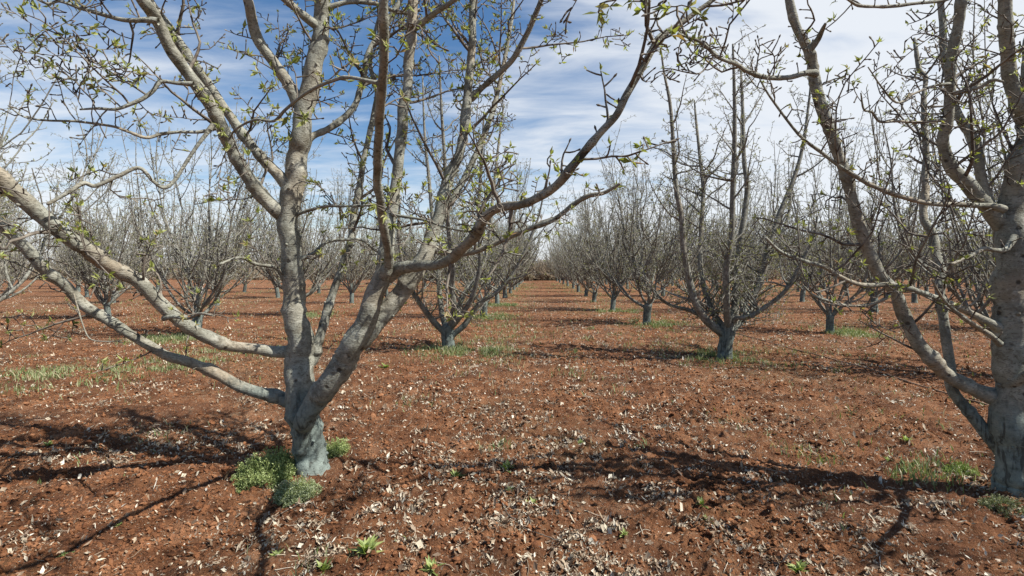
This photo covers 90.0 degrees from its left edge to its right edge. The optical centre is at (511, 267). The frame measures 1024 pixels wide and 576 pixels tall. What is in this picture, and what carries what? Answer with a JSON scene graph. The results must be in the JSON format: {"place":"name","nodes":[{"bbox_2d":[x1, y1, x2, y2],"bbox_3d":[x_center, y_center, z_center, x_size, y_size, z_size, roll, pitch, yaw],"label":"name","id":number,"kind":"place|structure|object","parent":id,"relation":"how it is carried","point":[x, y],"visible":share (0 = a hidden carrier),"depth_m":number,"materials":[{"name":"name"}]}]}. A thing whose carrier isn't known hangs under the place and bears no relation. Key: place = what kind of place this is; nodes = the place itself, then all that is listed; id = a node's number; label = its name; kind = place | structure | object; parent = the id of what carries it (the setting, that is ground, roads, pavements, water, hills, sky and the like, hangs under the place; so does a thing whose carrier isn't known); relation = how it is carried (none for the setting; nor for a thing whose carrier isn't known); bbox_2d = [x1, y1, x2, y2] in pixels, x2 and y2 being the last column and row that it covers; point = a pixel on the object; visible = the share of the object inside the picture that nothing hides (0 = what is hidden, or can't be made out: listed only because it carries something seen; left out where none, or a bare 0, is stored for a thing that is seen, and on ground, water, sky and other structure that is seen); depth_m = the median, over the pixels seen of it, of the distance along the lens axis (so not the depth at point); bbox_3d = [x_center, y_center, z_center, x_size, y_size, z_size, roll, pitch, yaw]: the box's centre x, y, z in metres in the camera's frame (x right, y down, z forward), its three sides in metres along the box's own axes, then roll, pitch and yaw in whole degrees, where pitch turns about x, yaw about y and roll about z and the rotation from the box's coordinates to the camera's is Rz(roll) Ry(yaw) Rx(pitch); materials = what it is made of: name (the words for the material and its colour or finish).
{"place":"outdoors","nodes":[
{"label":"outdoors","id":0,"kind":"place"},
{"bbox_2d":[0,268,1023,575],"bbox_3d":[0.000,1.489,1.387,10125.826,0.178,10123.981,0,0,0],"label":"ground","id":1,"kind":"structure","parent":0,"point":[656,514],"depth_m":4.44,"materials":[{"name":"red soil"}]},
{"bbox_2d":[0,219,32,288],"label":"fruit tree","id":2,"kind":"object","parent":1,"relation":"on","point":[18,255],"visible":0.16,"depth_m":32.33,"materials":[{"name":"grey plant"}]},
{"bbox_2d":[0,152,36,241],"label":"fruit tree","id":3,"kind":"object","parent":1,"relation":"on","point":[13,163],"visible":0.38,"depth_m":11.10,"materials":[{"name":"grey plant"}]},
{"bbox_2d":[0,184,39,275],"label":"fruit tree","id":4,"kind":"object","parent":1,"relation":"on","point":[14,225],"visible":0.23,"depth_m":21.24,"materials":[{"name":"grey plant"}]},
{"bbox_2d":[5,217,46,278],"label":"fruit tree","id":5,"kind":"object","parent":1,"relation":"on","point":[27,240],"visible":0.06,"depth_m":42.38,"materials":[{"name":"grey plant"}]},
{"bbox_2d":[0,197,55,285],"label":"fruit tree","id":6,"kind":"object","parent":1,"relation":"on","point":[1,278],"visible":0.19,"depth_m":26.93,"materials":[{"name":"grey plant"}]},
{"bbox_2d":[0,157,64,296],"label":"fruit tree","id":7,"kind":"object","parent":1,"relation":"on","point":[17,275],"visible":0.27,"depth_m":16.85,"materials":[{"name":"grey plant"}]},
{"bbox_2d":[41,440,52,445],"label":"weed","id":8,"kind":"object","parent":1,"relation":"on","point":[48,443],"visible":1,"depth_m":4.26,"materials":[{"name":"green plant"}]},
{"bbox_2d":[35,242,73,278],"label":"fruit tree","id":9,"kind":"object","parent":1,"relation":"on","point":[51,263],"visible":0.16,"depth_m":41.40,"materials":[{"name":"grey plant"}]},
{"bbox_2d":[0,8,129,301],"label":"fruit tree","id":10,"kind":"object","parent":1,"relation":"on","point":[41,250],"visible":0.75,"depth_m":7.11,"materials":[{"name":"grey plant"}]},
{"bbox_2d":[50,238,95,280],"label":"fruit tree","id":11,"kind":"object","parent":1,"relation":"on","point":[63,255],"visible":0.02,"depth_m":36.62,"materials":[{"name":"grey plant"}]},
{"bbox_2d":[36,213,113,291],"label":"fruit tree","id":12,"kind":"object","parent":1,"relation":"on","point":[78,288],"visible":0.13,"depth_m":31.34,"materials":[{"name":"grey plant"}]},
{"bbox_2d":[34,191,116,296],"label":"fruit tree","id":13,"kind":"object","parent":1,"relation":"on","point":[86,287],"visible":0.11,"depth_m":26.07,"materials":[{"name":"grey plant"}]},
{"bbox_2d":[37,133,192,315],"bbox_3d":[-11.616,-1.177,14.955,3.135,5.466,3.527,0,0,24],"label":"fruit tree","id":14,"kind":"object","parent":1,"relation":"on","point":[105,288],"visible":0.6,"depth_m":14.97,"materials":[{"name":"grey plant"}]},
{"bbox_2d":[67,202,167,302],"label":"fruit tree","id":15,"kind":"object","parent":1,"relation":"on","point":[115,290],"visible":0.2,"depth_m":21.76,"materials":[{"name":"grey plant"}]},
{"bbox_2d":[113,204,167,277],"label":"fruit tree","id":16,"kind":"object","parent":1,"relation":"on","point":[139,249],"visible":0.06,"depth_m":36.66,"materials":[{"name":"grey plant"}]},
{"bbox_2d":[126,197,185,289],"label":"fruit tree","id":17,"kind":"object","parent":1,"relation":"on","point":[164,268],"visible":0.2,"depth_m":31.14,"materials":[{"name":"grey plant"}]},
{"bbox_2d":[162,192,228,292],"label":"fruit tree","id":18,"kind":"object","parent":1,"relation":"on","point":[197,283],"visible":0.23,"depth_m":26.69,"materials":[{"name":"grey plant"}]},
{"bbox_2d":[110,84,284,327],"bbox_3d":[-6.763,-1.292,11.212,4.108,5.714,2.840,0,0,5],"label":"fruit tree","id":19,"kind":"object","parent":1,"relation":"on","point":[236,250],"visible":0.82,"depth_m":11.28,"materials":[{"name":"grey plant"}]},
{"bbox_2d":[190,208,237,287],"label":"fruit tree","id":20,"kind":"object","parent":1,"relation":"on","point":[211,226],"visible":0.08,"depth_m":36.11,"materials":[{"name":"grey plant"}]},
{"bbox_2d":[169,186,262,305],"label":"fruit tree","id":21,"kind":"object","parent":1,"relation":"on","point":[226,280],"visible":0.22,"depth_m":20.30,"materials":[{"name":"grey plant"}]},
{"bbox_2d":[212,192,279,291],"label":"fruit tree","id":22,"kind":"object","parent":1,"relation":"on","point":[246,274],"visible":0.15,"depth_m":31.50,"materials":[{"name":"grey plant"}]},
{"bbox_2d":[230,445,295,493],"bbox_3d":[-1.744,1.413,3.671,0.469,0.270,0.468,0,0,0],"label":"weed clump","id":23,"kind":"object","parent":1,"relation":"on","point":[270,465],"visible":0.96,"depth_m":3.59,"materials":[{"name":"green plant"}]},
{"bbox_2d":[228,197,305,297],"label":"fruit tree","id":24,"kind":"object","parent":1,"relation":"on","point":[277,293],"visible":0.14,"depth_m":25.17,"materials":[{"name":"grey plant"}]},
{"bbox_2d":[268,548,284,557],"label":"weed","id":25,"kind":"object","parent":1,"relation":"on","point":[276,552],"visible":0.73,"depth_m":2.72,"materials":[{"name":"green plant"}]},
{"bbox_2d":[266,231,316,279],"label":"fruit tree","id":26,"kind":"object","parent":1,"relation":"on","point":[279,247],"visible":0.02,"depth_m":36.91,"materials":[{"name":"grey plant"}]},
{"bbox_2d":[214,131,371,296],"bbox_3d":[-6.687,-1.413,16.273,4.788,5.950,4.237,0,0,-45],"label":"fruit tree","id":27,"kind":"object","parent":1,"relation":"on","point":[303,230],"visible":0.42,"depth_m":16.16,"materials":[{"name":"grey plant"}]},
{"bbox_2d":[269,502,318,525],"bbox_3d":[-1.358,1.496,3.149,0.290,0.039,0.139,0,0,-40],"label":"fallen twig","id":28,"kind":"object","parent":1,"relation":"on","point":[293,506],"visible":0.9,"depth_m":3.20,"materials":[{"name":"brown wood"}]},
{"bbox_2d":[269,472,322,508],"bbox_3d":[-1.425,1.451,3.366,0.336,0.176,0.310,0,0,0],"label":"weed clump","id":29,"kind":"object","parent":1,"relation":"on","point":[290,489],"visible":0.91,"depth_m":3.35,"materials":[{"name":"green plant"}]},
{"bbox_2d":[302,201,343,292],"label":"fruit tree","id":30,"kind":"object","parent":1,"relation":"on","point":[316,272],"visible":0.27,"depth_m":30.26,"materials":[{"name":"grey plant"}]},
{"bbox_2d":[316,558,333,574],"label":"weed","id":31,"kind":"object","parent":1,"relation":"on","point":[324,567],"visible":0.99,"depth_m":2.58,"materials":[{"name":"green plant"}]},
{"bbox_2d":[326,437,350,458],"bbox_3d":[-1.403,1.432,4.074,0.241,0.154,0.239,0,0,-26],"label":"weed clump","id":32,"kind":"object","parent":1,"relation":"on","point":[341,447],"visible":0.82,"depth_m":4.06,"materials":[{"name":"green plant"}]},
{"bbox_2d":[301,164,385,302],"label":"fruit tree","id":33,"kind":"object","parent":1,"relation":"on","point":[354,287],"visible":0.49,"depth_m":21.48,"materials":[{"name":"grey plant"}]},
{"bbox_2d":[326,219,379,286],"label":"fruit tree","id":34,"kind":"object","parent":1,"relation":"on","point":[364,235],"visible":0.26,"depth_m":35.13,"materials":[{"name":"grey plant"}]},
{"bbox_2d":[349,535,383,554],"bbox_3d":[-0.767,1.457,2.707,0.178,0.094,0.161,0,0,41],"label":"weed","id":35,"kind":"object","parent":1,"relation":"on","point":[368,543],"visible":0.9,"depth_m":2.70,"materials":[{"name":"green plant"}]},
{"bbox_2d":[355,238,378,281],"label":"fruit tree","id":36,"kind":"object","parent":1,"relation":"on","point":[369,274],"visible":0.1,"depth_m":40.34,"materials":[{"name":"grey plant"}]},
{"bbox_2d":[0,0,744,476],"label":"fruit tree","id":37,"kind":"object","parent":1,"relation":"on","point":[304,398],"visible":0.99,"depth_m":3.46,"materials":[{"name":"grey plant"}]},
{"bbox_2d":[357,195,413,295],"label":"fruit tree","id":38,"kind":"object","parent":1,"relation":"on","point":[373,271],"visible":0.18,"depth_m":26.38,"materials":[{"name":"grey plant"}]},
{"bbox_2d":[375,215,424,261],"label":"fruit tree","id":39,"kind":"object","parent":1,"relation":"on","point":[411,245],"visible":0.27,"depth_m":30.71,"materials":[{"name":"grey plant"}]},
{"bbox_2d":[405,218,438,288],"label":"fruit tree","id":40,"kind":"object","parent":1,"relation":"on","point":[425,280],"visible":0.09,"depth_m":36.37,"materials":[{"name":"grey plant"}]},
{"bbox_2d":[422,555,445,575],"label":"weed","id":41,"kind":"object","parent":1,"relation":"on","point":[429,564],"visible":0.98,"depth_m":2.55,"materials":[{"name":"green plant"}]},
{"bbox_2d":[422,225,456,279],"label":"fruit tree","id":42,"kind":"object","parent":1,"relation":"on","point":[440,258],"visible":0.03,"depth_m":41.24,"materials":[{"name":"grey plant"}]},
{"bbox_2d":[450,469,462,476],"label":"weed","id":43,"kind":"object","parent":1,"relation":"on","point":[454,473],"visible":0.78,"depth_m":3.67,"materials":[{"name":"green plant"}]},
{"bbox_2d":[365,12,565,348],"bbox_3d":[-0.868,-1.292,9.317,3.700,5.848,2.771,0,0,0],"label":"fruit tree","id":44,"kind":"object","parent":1,"relation":"on","point":[447,331],"visible":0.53,"depth_m":9.22,"materials":[{"name":"grey plant"}]},
{"bbox_2d":[417,136,541,314],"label":"fruit tree","id":45,"kind":"object","parent":1,"relation":"on","point":[487,290],"visible":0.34,"depth_m":15.31,"materials":[{"name":"grey plant"}]},
{"bbox_2d":[1,323,986,575],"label":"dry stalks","id":46,"kind":"object","parent":1,"relation":"on","point":[484,484],"visible":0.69,"depth_m":3.43,"materials":[{"name":"beige plant"}]},
{"bbox_2d":[444,181,544,303],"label":"fruit tree","id":47,"kind":"object","parent":1,"relation":"on","point":[497,301],"visible":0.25,"depth_m":20.56,"materials":[{"name":"grey plant"}]},
{"bbox_2d":[0,283,990,575],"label":"grass","id":48,"kind":"structure","parent":1,"relation":"on","point":[448,351],"depth_m":8.60,"materials":[{"name":"green plant"}]},
{"bbox_2d":[4,247,988,280],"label":"hedgerow","id":49,"kind":"object","parent":1,"relation":"on","point":[542,269],"visible":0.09,"depth_m":62.79,"materials":[{"name":"plant"}]},
{"bbox_2d":[464,192,549,297],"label":"fruit tree","id":50,"kind":"object","parent":1,"relation":"on","point":[506,288],"visible":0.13,"depth_m":25.18,"materials":[{"name":"grey plant"}]},
{"bbox_2d":[500,458,513,472],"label":"weed","id":51,"kind":"object","parent":1,"relation":"on","point":[507,463],"visible":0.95,"depth_m":3.81,"materials":[{"name":"green plant"}]},
{"bbox_2d":[0,310,1023,575],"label":"soil clods","id":52,"kind":"object","parent":1,"relation":"on","point":[212,524],"visible":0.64,"depth_m":3.75,"materials":[{"name":"brown soil"}]},
{"bbox_2d":[0,296,1023,575],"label":"dead leaf litter","id":53,"kind":"object","parent":1,"relation":"on","point":[648,556],"visible":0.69,"depth_m":3.81,"materials":[{"name":"beige plant"}]},
{"bbox_2d":[495,217,532,286],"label":"fruit tree","id":54,"kind":"object","parent":1,"relation":"on","point":[521,253],"visible":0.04,"depth_m":40.01,"materials":[{"name":"grey plant"}]},
{"bbox_2d":[493,223,536,292],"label":"fruit tree","id":55,"kind":"object","parent":1,"relation":"on","point":[516,275],"visible":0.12,"depth_m":29.96,"materials":[{"name":"grey plant"}]},
{"bbox_2d":[495,225,540,288],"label":"fruit tree","id":56,"kind":"object","parent":1,"relation":"on","point":[519,256],"visible":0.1,"depth_m":35.11,"materials":[{"name":"grey plant"}]},
{"bbox_2d":[517,238,540,283],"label":"fruit tree","id":57,"kind":"object","parent":1,"relation":"on","point":[530,262],"visible":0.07,"depth_m":44.60,"materials":[{"name":"grey plant"}]},
{"bbox_2d":[502,503,577,553],"bbox_3d":[0.122,1.487,2.953,0.080,0.058,0.676,0,0,-41],"label":"fallen twig","id":58,"kind":"object","parent":1,"relation":"on","point":[533,531],"visible":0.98,"depth_m":2.91,"materials":[{"name":"brown wood"}]},
{"bbox_2d":[542,239,571,282],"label":"fruit tree","id":59,"kind":"object","parent":1,"relation":"on","point":[554,269],"visible":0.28,"depth_m":51.94,"materials":[{"name":"grey plant"}]},
{"bbox_2d":[540,231,575,280],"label":"fruit tree","id":60,"kind":"object","parent":1,"relation":"on","point":[546,249],"visible":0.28,"depth_m":56.74,"materials":[{"name":"grey plant"}]},
{"bbox_2d":[540,215,581,285],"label":"fruit tree","id":61,"kind":"object","parent":1,"relation":"on","point":[566,279],"visible":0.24,"depth_m":42.13,"materials":[{"name":"grey plant"}]},
{"bbox_2d":[547,237,576,283],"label":"fruit tree","id":62,"kind":"object","parent":1,"relation":"on","point":[563,281],"visible":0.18,"depth_m":46.86,"materials":[{"name":"grey plant"}]},
{"bbox_2d":[548,223,581,288],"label":"fruit tree","id":63,"kind":"object","parent":1,"relation":"on","point":[573,286],"visible":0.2,"depth_m":37.28,"materials":[{"name":"grey plant"}]},
{"bbox_2d":[549,214,607,291],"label":"fruit tree","id":64,"kind":"object","parent":1,"relation":"on","point":[571,275],"visible":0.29,"depth_m":31.91,"materials":[{"name":"grey plant"}]},
{"bbox_2d":[551,189,620,301],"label":"fruit tree","id":65,"kind":"object","parent":1,"relation":"on","point":[594,292],"visible":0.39,"depth_m":22.30,"materials":[{"name":"grey plant"}]},
{"bbox_2d":[554,184,627,295],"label":"fruit tree","id":66,"kind":"object","parent":1,"relation":"on","point":[587,282],"visible":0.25,"depth_m":26.89,"materials":[{"name":"grey plant"}]},
{"bbox_2d":[550,143,657,310],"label":"fruit tree","id":67,"kind":"object","parent":1,"relation":"on","point":[614,293],"visible":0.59,"depth_m":17.71,"materials":[{"name":"grey plant"}]},
{"bbox_2d":[620,528,628,536],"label":"weed","id":68,"kind":"object","parent":1,"relation":"on","point":[624,533],"visible":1,"depth_m":2.88,"materials":[{"name":"green plant"}]},
{"bbox_2d":[609,211,650,288],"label":"fruit tree","id":69,"kind":"object","parent":1,"relation":"on","point":[622,252],"visible":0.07,"depth_m":37.18,"materials":[{"name":"grey plant"}]},
{"bbox_2d":[552,117,720,324],"bbox_3d":[3.507,-1.150,13.605,3.711,5.429,3.864,0,0,-43],"label":"fruit tree","id":70,"kind":"object","parent":1,"relation":"on","point":[647,307],"visible":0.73,"depth_m":13.34,"materials":[{"name":"grey plant"}]},
{"bbox_2d":[605,210,668,284],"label":"fruit tree","id":71,"kind":"object","parent":1,"relation":"on","point":[644,259],"visible":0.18,"depth_m":32.12,"materials":[{"name":"grey plant"}]},
{"bbox_2d":[616,189,706,295],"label":"fruit tree","id":72,"kind":"object","parent":1,"relation":"on","point":[666,277],"visible":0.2,"depth_m":26.80,"materials":[{"name":"grey plant"}]},
{"bbox_2d":[662,207,709,277],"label":"fruit tree","id":73,"kind":"object","parent":1,"relation":"on","point":[689,252],"visible":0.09,"depth_m":37.30,"materials":[{"name":"grey plant"}]},
{"bbox_2d":[639,179,737,301],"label":"fruit tree","id":74,"kind":"object","parent":1,"relation":"on","point":[694,268],"visible":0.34,"depth_m":22.06,"materials":[{"name":"grey plant"}]},
{"bbox_2d":[697,496,708,508],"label":"weed","id":75,"kind":"object","parent":1,"relation":"on","point":[701,500],"visible":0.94,"depth_m":3.19,"materials":[{"name":"green plant"}]},
{"bbox_2d":[692,211,746,291],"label":"fruit tree","id":76,"kind":"object","parent":1,"relation":"on","point":[716,268],"visible":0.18,"depth_m":32.23,"materials":[{"name":"grey plant"}]},
{"bbox_2d":[674,156,800,311],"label":"fruit tree","id":77,"kind":"object","parent":1,"relation":"on","point":[751,264],"visible":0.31,"depth_m":17.10,"materials":[{"name":"grey plant"}]},
{"bbox_2d":[629,19,849,358],"bbox_3d":[3.813,-1.118,8.667,3.708,5.426,3.241,0,0,0],"label":"fruit tree","id":78,"kind":"object","parent":1,"relation":"on","point":[730,325],"visible":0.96,"depth_m":8.38,"materials":[{"name":"grey plant"}]},
{"bbox_2d":[715,207,776,283],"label":"fruit tree","id":79,"kind":"object","parent":1,"relation":"on","point":[746,241],"visible":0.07,"depth_m":27.55,"materials":[{"name":"grey plant"}]},
{"bbox_2d":[735,228,776,276],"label":"fruit tree","id":80,"kind":"object","parent":1,"relation":"on","point":[771,262],"visible":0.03,"depth_m":37.59,"materials":[{"name":"grey plant"}]},
{"bbox_2d":[785,560,809,572],"bbox_3d":[1.421,1.485,2.548,0.109,0.059,0.100,0,0,0],"label":"weed","id":81,"kind":"object","parent":1,"relation":"on","point":[798,566],"visible":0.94,"depth_m":2.55,"materials":[{"name":"green plant"}]},
{"bbox_2d":[756,176,847,301],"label":"fruit tree","id":82,"kind":"object","parent":1,"relation":"on","point":[802,292],"visible":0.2,"depth_m":22.49,"materials":[{"name":"grey plant"}]},
{"bbox_2d":[780,224,828,291],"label":"fruit tree","id":83,"kind":"object","parent":1,"relation":"on","point":[798,289],"visible":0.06,"depth_m":31.86,"materials":[{"name":"grey plant"}]},
{"bbox_2d":[807,219,845,286],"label":"fruit tree","id":84,"kind":"object","parent":1,"relation":"on","point":[829,262],"visible":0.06,"depth_m":37.82,"materials":[{"name":"grey plant"}]},
{"bbox_2d":[642,0,1023,497],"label":"fruit tree","id":85,"kind":"object","parent":1,"relation":"on","point":[1000,432],"visible":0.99,"depth_m":3.27,"materials":[{"name":"grey plant"}]},
{"bbox_2d":[804,187,878,295],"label":"fruit tree","id":86,"kind":"object","parent":1,"relation":"on","point":[836,258],"visible":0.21,"depth_m":27.05,"materials":[{"name":"grey plant"}]},
{"bbox_2d":[752,89,955,332],"bbox_3d":[7.438,-1.153,11.727,2.577,5.413,3.955,0,0,-41],"label":"fruit tree","id":87,"kind":"object","parent":1,"relation":"on","point":[830,314],"visible":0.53,"depth_m":11.72,"materials":[{"name":"grey plant"}]},
{"bbox_2d":[737,333,988,404],"bbox_3d":[5.163,1.474,8.252,0.230,0.067,7.198,0,0,1],"label":"irrigation hose","id":88,"kind":"object","parent":1,"relation":"on","point":[870,369],"visible":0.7,"depth_m":7.37,"materials":[{"name":"plastic"}]},
{"bbox_2d":[839,205,896,281],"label":"fruit tree","id":89,"kind":"object","parent":1,"relation":"on","point":[875,249],"visible":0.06,"depth_m":32.93,"materials":[{"name":"grey plant"}]},
{"bbox_2d":[822,132,947,312],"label":"fruit tree","id":90,"kind":"object","parent":1,"relation":"on","point":[898,263],"visible":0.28,"depth_m":17.30,"materials":[{"name":"grey plant"}]},
{"bbox_2d":[877,241,904,276],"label":"fruit tree","id":91,"kind":"object","parent":1,"relation":"on","point":[893,262],"visible":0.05,"depth_m":37.50,"materials":[{"name":"grey plant"}]},
{"bbox_2d":[860,184,971,302],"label":"fruit tree","id":92,"kind":"object","parent":1,"relation":"on","point":[914,296],"visible":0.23,"depth_m":22.38,"materials":[{"name":"grey plant"}]},
{"bbox_2d":[895,214,960,291],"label":"fruit tree","id":93,"kind":"object","parent":1,"relation":"on","point":[926,288],"visible":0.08,"depth_m":27.90,"materials":[{"name":"grey plant"}]},
{"bbox_2d":[849,0,1015,331],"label":"fruit tree","id":94,"kind":"object","parent":1,"relation":"on","point":[982,310],"visible":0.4,"depth_m":7.36,"materials":[{"name":"grey plant"}]},
{"bbox_2d":[920,215,992,291],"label":"fruit tree","id":95,"kind":"object","parent":1,"relation":"on","point":[956,268],"visible":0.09,"depth_m":32.00,"materials":[{"name":"grey plant"}]},
{"bbox_2d":[903,102,1015,304],"bbox_3d":[12.080,-1.207,12.614,3.983,5.540,2.754,0,0,-12],"label":"fruit tree","id":96,"kind":"object","parent":1,"relation":"on","point":[933,208],"visible":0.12,"depth_m":12.73,"materials":[{"name":"grey plant"}]},
{"bbox_2d":[941,458,982,475],"bbox_3d":[3.263,1.465,3.728,0.242,0.108,0.206,0,0,28],"label":"weed clump","id":97,"kind":"object","parent":1,"relation":"on","point":[965,467],"visible":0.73,"depth_m":3.72,"materials":[{"name":"green plant"}]},
{"bbox_2d":[941,213,987,288],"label":"fruit tree","id":98,"kind":"object","parent":1,"relation":"on","point":[961,281],"visible":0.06,"depth_m":37.35,"materials":[{"name":"grey plant"}]},
{"bbox_2d":[954,227,992,276],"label":"fruit tree","id":99,"kind":"object","parent":1,"relation":"on","point":[984,257],"visible":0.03,"depth_m":23.42,"materials":[{"name":"grey plant"}]},
{"bbox_2d":[977,493,1023,519],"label":"weed clump","id":100,"kind":"object","parent":1,"relation":"on","point":[988,502],"visible":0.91,"depth_m":3.13,"materials":[{"name":"green plant"}]},
{"bbox_2d":[0,0,1023,263],"label":"sky","id":101,"kind":"structure","parent":0,"point":[554,104],"materials":[{"name":"blue"}]}
]}

